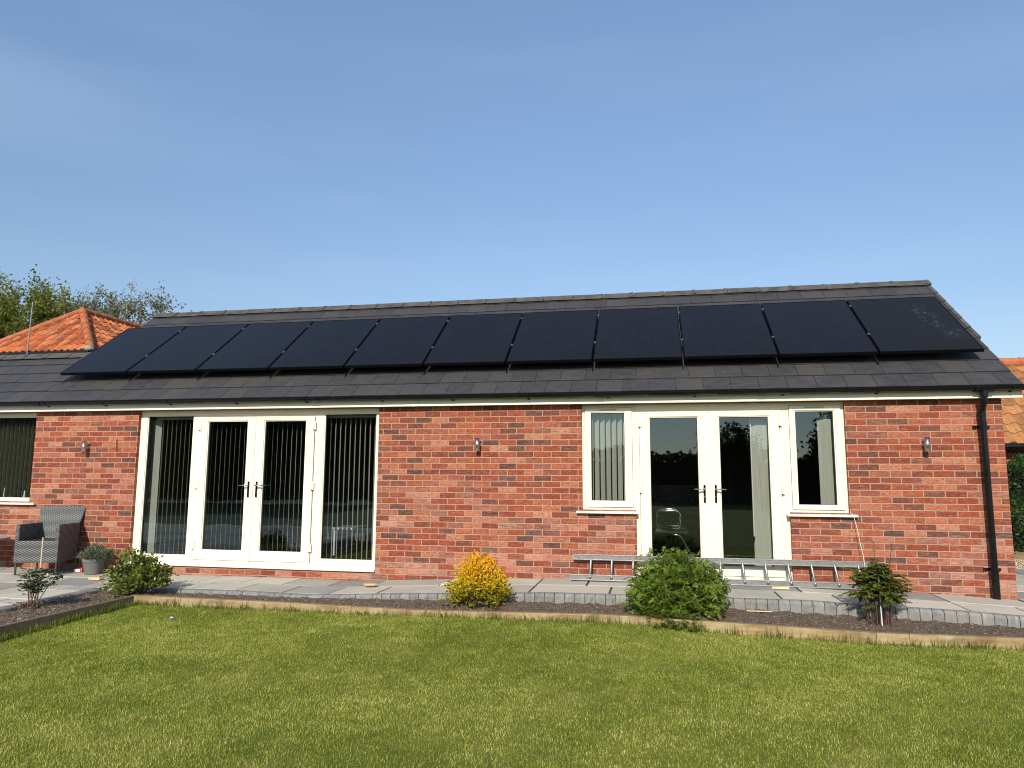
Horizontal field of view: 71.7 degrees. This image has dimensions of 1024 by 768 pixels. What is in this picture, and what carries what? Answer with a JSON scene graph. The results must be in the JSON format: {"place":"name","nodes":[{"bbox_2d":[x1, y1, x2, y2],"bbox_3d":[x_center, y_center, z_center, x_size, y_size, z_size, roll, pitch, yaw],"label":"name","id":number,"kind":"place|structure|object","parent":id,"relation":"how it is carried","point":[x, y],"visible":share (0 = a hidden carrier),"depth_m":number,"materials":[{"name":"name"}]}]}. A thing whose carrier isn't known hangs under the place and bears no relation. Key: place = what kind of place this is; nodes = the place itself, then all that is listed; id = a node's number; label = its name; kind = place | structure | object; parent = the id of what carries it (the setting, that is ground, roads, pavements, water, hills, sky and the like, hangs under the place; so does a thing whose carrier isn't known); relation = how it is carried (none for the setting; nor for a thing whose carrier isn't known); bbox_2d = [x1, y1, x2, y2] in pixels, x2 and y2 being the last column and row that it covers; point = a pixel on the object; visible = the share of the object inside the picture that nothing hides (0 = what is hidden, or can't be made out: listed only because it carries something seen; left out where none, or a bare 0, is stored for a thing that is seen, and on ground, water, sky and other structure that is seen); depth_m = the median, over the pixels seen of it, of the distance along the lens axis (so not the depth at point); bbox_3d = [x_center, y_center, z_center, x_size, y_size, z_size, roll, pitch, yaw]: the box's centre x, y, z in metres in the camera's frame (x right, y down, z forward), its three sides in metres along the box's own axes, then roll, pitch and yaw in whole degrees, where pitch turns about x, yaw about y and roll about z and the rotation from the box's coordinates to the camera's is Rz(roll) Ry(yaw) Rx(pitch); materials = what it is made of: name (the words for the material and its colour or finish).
{"place":"outdoors","nodes":[
{"label":"outdoors","id":0,"kind":"place"},
{"bbox_2d":[0,590,157,624],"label":"soil bed","id":1,"kind":"object","parent":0,"point":[64,604],"visible":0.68,"depth_m":7.57,"materials":[{"name":"brown soil"}]},
{"bbox_2d":[8,566,64,609],"bbox_3d":[-5.011,2.156,7.474,0.537,0.453,0.335,-1,-7,11],"label":"rose bush","id":2,"kind":"object","parent":1,"relation":"on","point":[32,587],"visible":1,"depth_m":7.46,"materials":[{"name":"green plant"}]},
{"bbox_2d":[37,537,43,603],"bbox_3d":[-5.014,1.996,7.532,0.017,0.720,0.013,-1,-7,11],"label":"bamboo cane","id":3,"kind":"object","parent":1,"relation":"on","point":[40,563],"visible":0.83,"depth_m":7.55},
{"bbox_2d":[99,547,179,597],"bbox_3d":[-4.374,2.187,8.279,0.872,0.555,0.739,-1,-7,11],"label":"round leaved shrub","id":4,"kind":"object","parent":1,"relation":"on","point":[147,572],"visible":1,"depth_m":8.24,"materials":[{"name":"green plant"}]},
{"bbox_2d":[0,597,1023,767],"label":"lawn","id":5,"kind":"structure","parent":0,"point":[539,755],"depth_m":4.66,"materials":[{"name":"green plant"}]},
{"bbox_2d":[0,596,133,637],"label":"edging board","id":6,"kind":"object","parent":5,"relation":"on","point":[28,623],"visible":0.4,"depth_m":6.96,"materials":[{"name":"brown wood"}]},
{"bbox_2d":[0,600,138,641],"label":"edge grass","id":7,"kind":"structure","parent":5,"relation":"on","point":[65,621],"depth_m":7.01,"materials":[{"name":"green plant"}]},
{"bbox_2d":[131,594,264,609],"bbox_3d":[-3.490,2.526,7.856,1.656,0.308,0.052,-1,-7,11],"label":"edging board","id":8,"kind":"object","parent":5,"relation":"on","point":[194,600],"visible":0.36,"depth_m":7.85,"materials":[{"name":"beige wood"}]},
{"bbox_2d":[265,601,352,613],"bbox_3d":[-2.185,2.503,7.601,0.996,0.302,0.052,-1,-7,11],"label":"edging board","id":9,"kind":"object","parent":5,"relation":"on","point":[324,607],"visible":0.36,"depth_m":7.59,"materials":[{"name":"beige wood"}]},
{"bbox_2d":[351,605,596,621],"bbox_3d":[-0.429,2.461,7.259,2.576,0.316,0.052,-1,-7,11],"label":"edging board","id":10,"kind":"object","parent":5,"relation":"on","point":[474,613],"visible":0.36,"depth_m":7.24,"materials":[{"name":"beige wood"}]},
{"bbox_2d":[596,613,875,643],"bbox_3d":[2.093,2.410,6.767,2.556,0.316,0.052,-1,-7,11],"label":"edging board","id":11,"kind":"object","parent":5,"relation":"on","point":[712,625],"visible":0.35,"depth_m":6.71,"materials":[{"name":"beige wood"}]},
{"bbox_2d":[875,632,909,645],"bbox_3d":[3.486,2.411,6.491,0.276,0.258,0.052,-1,-7,11],"label":"edging board","id":12,"kind":"object","parent":5,"relation":"on","point":[893,637],"visible":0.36,"depth_m":6.48,"materials":[{"name":"beige wood"}]},
{"bbox_2d":[908,633,1023,650],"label":"edging board","id":13,"kind":"object","parent":5,"relation":"on","point":[992,640],"visible":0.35,"depth_m":6.36,"materials":[{"name":"brown wood"}]},
{"bbox_2d":[0,566,1023,616],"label":"patio","id":14,"kind":"structure","parent":0,"point":[71,581],"depth_m":8.30,"materials":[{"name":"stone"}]},
{"bbox_2d":[0,536,10,539],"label":"side table","id":15,"kind":"object","parent":14,"relation":"on","point":[4,537],"visible":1,"depth_m":9.98,"materials":[{"name":"white plastic"}]},
{"bbox_2d":[13,506,85,573],"bbox_3d":[-6.394,2.148,9.800,0.636,0.885,0.608,1,-7,-3],"label":"wicker armchair","id":16,"kind":"object","parent":14,"relation":"on","point":[57,528],"visible":0.98,"depth_m":9.72,"materials":[{"name":"grey wicker"}]},
{"bbox_2d":[73,567,83,572],"bbox_3d":[-5.983,2.568,9.803,0.138,0.068,0.088,-1,-7,11],"label":"packet","id":17,"kind":"object","parent":14,"relation":"on","point":[79,570],"visible":0.8,"depth_m":9.76,"materials":[{"name":"red"}]},
{"bbox_2d":[88,577,103,579],"bbox_3d":[-5.376,2.511,9.161,0.170,0.028,0.080,-1,-7,11],"label":"wood block","id":18,"kind":"object","parent":14,"relation":"on","point":[95,578],"depth_m":9.13,"materials":[{"name":"brown wood"}]},
{"bbox_2d":[75,542,122,574],"bbox_3d":[-5.662,2.358,9.667,0.549,0.459,0.377,-1,-7,11],"label":"potted lavender","id":19,"kind":"object","parent":14,"relation":"on","point":[95,558],"visible":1,"depth_m":9.58,"materials":[{"name":"plant"}]},
{"bbox_2d":[363,583,377,585],"bbox_3d":[-1.704,2.415,8.549,0.184,0.024,0.112,-1,-7,11],"label":"wood chip","id":20,"kind":"object","parent":14,"relation":"on","point":[370,584],"visible":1,"depth_m":8.51,"materials":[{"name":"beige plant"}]},
{"bbox_2d":[0,280,1023,599],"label":"brick house","id":21,"kind":"structure","parent":14,"relation":"on","point":[512,496],"depth_m":9.20,"materials":[{"name":"brick"}]},
{"bbox_2d":[0,418,35,496],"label":"vertical blind","id":22,"kind":"object","parent":21,"relation":"attached to","point":[10,447],"visible":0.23,"depth_m":10.73,"materials":[{"name":"fabric"}]},
{"bbox_2d":[0,413,36,504],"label":"window","id":23,"kind":"structure","parent":21,"relation":"in","point":[2,415],"depth_m":10.51,"materials":[{"name":"beige plastic"}]},
{"bbox_2d":[26,302,32,353],"bbox_3d":[-8.226,-0.935,12.094,0.039,0.950,0.019,-1,-7,11],"label":"aerial pole","id":24,"kind":"object","parent":21,"relation":"on","point":[29,328],"visible":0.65,"depth_m":12.09,"materials":[{"name":"silver metal"}]},
{"bbox_2d":[81,441,89,452],"bbox_3d":[-6.142,0.909,10.204,0.072,0.164,0.106,-1,-7,11],"label":"wall lamp","id":25,"kind":"object","parent":21,"relation":"attached to","point":[85,447],"visible":1,"depth_m":10.16,"materials":[{"name":"metal"}]},
{"bbox_2d":[60,326,186,382],"bbox_3d":[-6.158,-0.497,11.348,1.156,0.159,1.680,-1,28,11],"label":"solar panel","id":26,"kind":"object","parent":21,"relation":"on","point":[125,351],"visible":0.94,"depth_m":11.22,"materials":[{"name":"glass"}]},
{"bbox_2d":[127,324,248,381],"bbox_3d":[-5.031,-0.519,11.128,1.156,0.159,1.680,-1,28,11],"label":"solar panel","id":27,"kind":"object","parent":21,"relation":"on","point":[190,348],"visible":0.93,"depth_m":11.00,"materials":[{"name":"glass"}]},
{"bbox_2d":[191,418,254,560],"bbox_3d":[-3.986,1.442,9.801,0.863,1.942,0.129,-1,-7,11],"label":"glazed door","id":28,"kind":"structure","parent":21,"relation":"in","point":[197,544],"depth_m":9.80,"materials":[{"name":"beige plastic"}]},
{"bbox_2d":[196,321,313,379],"bbox_3d":[-3.904,-0.542,10.908,1.156,0.159,1.680,-1,28,11],"label":"solar panel","id":29,"kind":"object","parent":21,"relation":"on","point":[255,346],"visible":0.94,"depth_m":10.78,"materials":[{"name":"glass"}]},
{"bbox_2d":[141,415,376,559],"bbox_3d":[-3.578,1.446,9.909,3.775,1.995,0.078,-1,-7,11],"label":"vertical blind","id":30,"kind":"object","parent":21,"relation":"hanging from","point":[151,493],"visible":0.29,"depth_m":10.08,"materials":[{"name":"fabric"}]},
{"bbox_2d":[249,417,315,562],"bbox_3d":[-3.111,1.424,9.630,0.904,1.942,0.129,-1,-7,11],"label":"glazed door","id":31,"kind":"structure","parent":21,"relation":"in","point":[256,554],"depth_m":9.62,"materials":[{"name":"beige plastic"}]},
{"bbox_2d":[285,492,302,550],"bbox_3d":[-3.525,2.278,11.723,0.400,0.950,0.400,3,-8,-17],"label":"dining chair","id":32,"kind":"object","parent":21,"relation":"on","point":[295,512],"visible":0.5,"depth_m":11.86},
{"bbox_2d":[269,318,380,377],"bbox_3d":[-2.777,-0.565,10.688,1.156,0.159,1.680,-1,28,11],"label":"solar panel","id":33,"kind":"object","parent":21,"relation":"attached to","point":[329,344],"visible":0.95,"depth_m":10.56,"materials":[{"name":"glass"}]},
{"bbox_2d":[326,497,373,541],"bbox_3d":[-2.153,2.372,12.477,2.000,0.730,0.820,-1,-7,11],"label":"sofa","id":34,"kind":"object","parent":21,"relation":"on","point":[350,505],"visible":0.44,"depth_m":12.41,"materials":[{"name":"grey fabric"}]},
{"bbox_2d":[331,525,371,555],"bbox_3d":[-2.339,2.486,11.255,0.900,0.430,0.560,-1,-7,11],"label":"coffee table","id":35,"kind":"object","parent":21,"relation":"on","point":[347,534],"visible":0.51,"depth_m":11.10,"materials":[{"name":"white plastic"}]},
{"bbox_2d":[344,316,449,376],"bbox_3d":[-1.650,-0.587,10.468,1.156,0.159,1.680,-1,28,11],"label":"solar panel","id":36,"kind":"object","parent":21,"relation":"on","point":[401,342],"visible":0.94,"depth_m":10.34,"materials":[{"name":"glass"}]},
{"bbox_2d":[423,313,522,374],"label":"solar panel","id":37,"kind":"object","parent":21,"relation":"on","point":[483,339],"visible":0.96,"depth_m":10.12,"materials":[{"name":"glass"}]},
{"bbox_2d":[475,438,480,450],"bbox_3d":[-0.441,0.777,9.093,0.072,0.164,0.106,-1,-7,11],"label":"wall lamp","id":38,"kind":"object","parent":21,"relation":"attached to","point":[477,443],"visible":1,"depth_m":9.05,"materials":[{"name":"metal"}]},
{"bbox_2d":[506,310,597,372],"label":"solar panel","id":39,"kind":"object","parent":21,"relation":"on","point":[556,337],"visible":0.97,"depth_m":9.89,"materials":[{"name":"glass"}]},
{"bbox_2d":[576,404,637,513],"bbox_3d":[1.180,0.927,8.834,0.754,1.347,0.157,-1,-7,11],"label":"window","id":40,"kind":"structure","parent":21,"relation":"in","point":[629,503],"depth_m":8.84,"materials":[{"name":"beige plastic"}]},
{"bbox_2d":[591,413,632,499],"bbox_3d":[1.229,0.919,8.996,0.650,1.235,0.067,-1,-7,11],"label":"vertical blind","id":41,"kind":"object","parent":21,"relation":"hanging from","point":[608,457],"visible":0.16,"depth_m":9.00,"materials":[{"name":"fabric"}]},
{"bbox_2d":[592,307,681,370],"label":"solar panel","id":42,"kind":"object","parent":21,"relation":"on","point":[637,334],"visible":1,"depth_m":9.67,"materials":[{"name":"glass"}]},
{"bbox_2d":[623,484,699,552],"bbox_3d":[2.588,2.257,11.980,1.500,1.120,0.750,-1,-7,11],"label":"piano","id":43,"kind":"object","parent":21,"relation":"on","point":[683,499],"visible":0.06,"depth_m":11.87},
{"bbox_2d":[651,455,665,483],"bbox_3d":[2.463,1.473,12.205,0.380,0.490,0.120,-1,-7,11],"label":"ring mirror","id":44,"kind":"object","parent":43,"relation":"on","point":[664,469],"visible":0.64,"depth_m":12.18,"materials":[{"name":"grey"}]},
{"bbox_2d":[652,508,691,555],"bbox_3d":[2.148,1.943,9.565,0.709,1.121,0.526,-1,-7,11],"label":"chair","id":45,"kind":"object","parent":21,"relation":"on","point":[674,530],"visible":0.73,"depth_m":9.36,"materials":[{"name":"silver leather"}]},
{"bbox_2d":[638,413,710,571],"bbox_3d":[1.976,1.322,8.637,0.836,1.942,0.129,-1,-7,11],"label":"glazed door","id":46,"kind":"structure","parent":21,"relation":"in","point":[644,418],"depth_m":8.66,"materials":[{"name":"beige plastic"}]},
{"bbox_2d":[678,303,777,368],"bbox_3d":[2.859,-0.678,9.588,1.156,0.159,1.680,-1,28,11],"label":"solar panel","id":47,"kind":"object","parent":21,"relation":"on","point":[725,331],"visible":0.9,"depth_m":9.45,"materials":[{"name":"glass"}]},
{"bbox_2d":[709,412,787,577],"bbox_3d":[2.811,1.305,8.474,0.852,1.942,0.129,-1,-7,11],"label":"glazed door","id":48,"kind":"structure","parent":21,"relation":"in","point":[774,421],"depth_m":8.47,"materials":[{"name":"beige plastic"}]},
{"bbox_2d":[749,417,772,566],"bbox_3d":[2.616,1.328,8.670,1.220,2.035,0.061,-1,-7,11],"label":"vertical blind","id":49,"kind":"object","parent":21,"relation":"hanging from","point":[761,504],"visible":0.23,"depth_m":8.60,"materials":[{"name":"fabric"}]},
{"bbox_2d":[761,300,878,366],"bbox_3d":[3.986,-0.701,9.368,1.156,0.159,1.680,-1,28,11],"label":"solar panel","id":50,"kind":"object","parent":21,"relation":"on","point":[819,328],"visible":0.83,"depth_m":9.23,"materials":[{"name":"glass"}]},
{"bbox_2d":[785,402,857,516],"bbox_3d":[3.613,0.878,8.359,0.767,1.347,0.157,-1,-7,11],"label":"window","id":51,"kind":"structure","parent":21,"relation":"in","point":[836,408],"depth_m":8.37,"materials":[{"name":"beige plastic"}]},
{"bbox_2d":[816,412,836,504],"bbox_3d":[3.629,0.871,8.528,0.640,1.235,0.044,-1,-7,11],"label":"vertical blind","id":52,"kind":"object","parent":21,"relation":"hanging from","point":[826,459],"visible":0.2,"depth_m":8.49,"materials":[{"name":"fabric"}]},
{"bbox_2d":[846,296,983,363],"bbox_3d":[5.113,-0.723,9.148,1.156,0.159,1.680,-1,28,11],"label":"solar panel","id":53,"kind":"object","parent":21,"relation":"on","point":[914,325],"visible":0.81,"depth_m":9.01,"materials":[{"name":"glass"}]},
{"bbox_2d":[921,437,930,451],"bbox_3d":[4.725,0.691,8.082,0.072,0.164,0.106,-1,-7,11],"label":"wall lamp","id":54,"kind":"object","parent":21,"relation":"attached to","point":[925,444],"visible":1,"depth_m":8.04,"materials":[{"name":"metal"}]},
{"bbox_2d":[0,586,1023,627],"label":"kerb","id":55,"kind":"structure","parent":14,"relation":"on","point":[913,613],"depth_m":7.19,"materials":[{"name":"grey concrete"}]},
{"bbox_2d":[570,554,884,589],"bbox_3d":[2.469,2.175,8.232,3.575,0.284,0.220,-1,-7,11],"label":"ladder","id":56,"kind":"object","parent":14,"relation":"on","point":[744,581],"visible":0.59,"depth_m":8.19,"materials":[{"name":"metal"}]},
{"bbox_2d":[772,586,789,589],"bbox_3d":[2.978,2.256,7.867,0.198,0.030,0.094,-1,-7,11],"label":"wood block","id":57,"kind":"object","parent":14,"relation":"on","point":[780,587],"depth_m":7.83,"materials":[{"name":"brown wood"}]},
{"bbox_2d":[0,0,1023,357],"label":"sky","id":58,"kind":"structure","parent":0,"point":[230,154],"materials":[{"name":"blue"}]},
{"bbox_2d":[100,588,1020,626],"bbox_3d":[2.667,2.435,7.147,15.600,0.469,0.102,-1,-7,11],"label":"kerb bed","id":59,"kind":"object","parent":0,"point":[733,600],"visible":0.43,"depth_m":7.13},
{"bbox_2d":[144,591,1023,636],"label":"soil bed","id":60,"kind":"object","parent":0,"point":[822,620],"visible":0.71,"depth_m":7.04,"materials":[{"name":"brown soil"}]},
{"bbox_2d":[438,550,516,610],"bbox_3d":[-0.347,2.079,7.562,0.826,0.625,0.628,-1,-7,11],"label":"golden shrub","id":61,"kind":"object","parent":60,"relation":"on","point":[474,577],"visible":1,"depth_m":7.47,"materials":[{"name":"yellow plant"}]},
{"bbox_2d":[151,592,1020,636],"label":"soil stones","id":62,"kind":"object","parent":60,"relation":"on","point":[625,614],"visible":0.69,"depth_m":7.19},
{"bbox_2d":[622,546,732,632],"bbox_3d":[1.644,2.052,7.154,1.121,0.844,0.854,-1,-7,11],"label":"leafy perennial","id":63,"kind":"object","parent":60,"relation":"on","point":[664,582],"visible":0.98,"depth_m":7.00,"materials":[{"name":"green plant"}]},
{"bbox_2d":[746,610,771,611],"bbox_3d":[2.468,2.270,7.085,0.240,0.008,0.024,-1,-7,11],"label":"wood sliver","id":64,"kind":"object","parent":60,"relation":"on","point":[758,611],"visible":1,"depth_m":7.08,"materials":[{"name":"brown wood"}]},
{"bbox_2d":[838,540,914,625],"bbox_3d":[3.507,1.905,6.826,0.727,0.788,0.446,-1,-7,11],"label":"fern leaved shrub","id":65,"kind":"object","parent":60,"relation":"on","point":[880,586],"visible":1,"depth_m":6.76,"materials":[{"name":"green plant"}]},
{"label":"gravel","id":66,"kind":"structure","parent":0,"visible":0},
{"bbox_2d":[1006,453,1023,553],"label":"laurel hedge","id":67,"kind":"object","parent":66,"relation":"on","point":[1016,486],"visible":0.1,"depth_m":12.74,"materials":[{"name":"green plant"}]},
{"bbox_2d":[1014,552,1023,559],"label":"sleeper","id":68,"kind":"object","parent":66,"relation":"on","point":[1018,555],"depth_m":12.48,"materials":[{"name":"beige wood"}]},
{"bbox_2d":[1015,560,1023,568],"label":"gravel stones","id":69,"kind":"object","parent":66,"relation":"on","point":[1021,564],"visible":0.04,"depth_m":11.87,"materials":[{"name":"beige gravel"}]},
{"label":"ground","id":70,"kind":"structure","parent":0,"visible":0},
{"bbox_2d":[0,274,32,321],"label":"broad tree","id":71,"kind":"object","parent":70,"relation":"on","point":[8,283],"visible":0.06,"depth_m":40.20,"materials":[{"name":"green plant"}]},
{"bbox_2d":[0,264,110,338],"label":"broad tree","id":72,"kind":"object","parent":70,"relation":"on","point":[11,323],"visible":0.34,"depth_m":32.31,"materials":[{"name":"green plant"}]},
{"bbox_2d":[0,307,142,354],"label":"tiled house","id":73,"kind":"structure","parent":70,"relation":"on","point":[81,330],"depth_m":20.98,"materials":[{"name":"tile"}]},
{"bbox_2d":[50,277,185,324],"bbox_3d":[-19.064,0.477,34.375,7.191,11.221,6.611,-1,-7,11],"label":"pale tree","id":74,"kind":"object","parent":70,"relation":"on","point":[115,310],"visible":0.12,"depth_m":34.15,"materials":[{"name":"green plant"}]},
{"bbox_2d":[999,357,1023,471],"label":"outbuilding","id":75,"kind":"structure","parent":70,"relation":"on","point":[1013,416],"depth_m":14.07,"materials":[{"name":"ceramic"}]}
]}

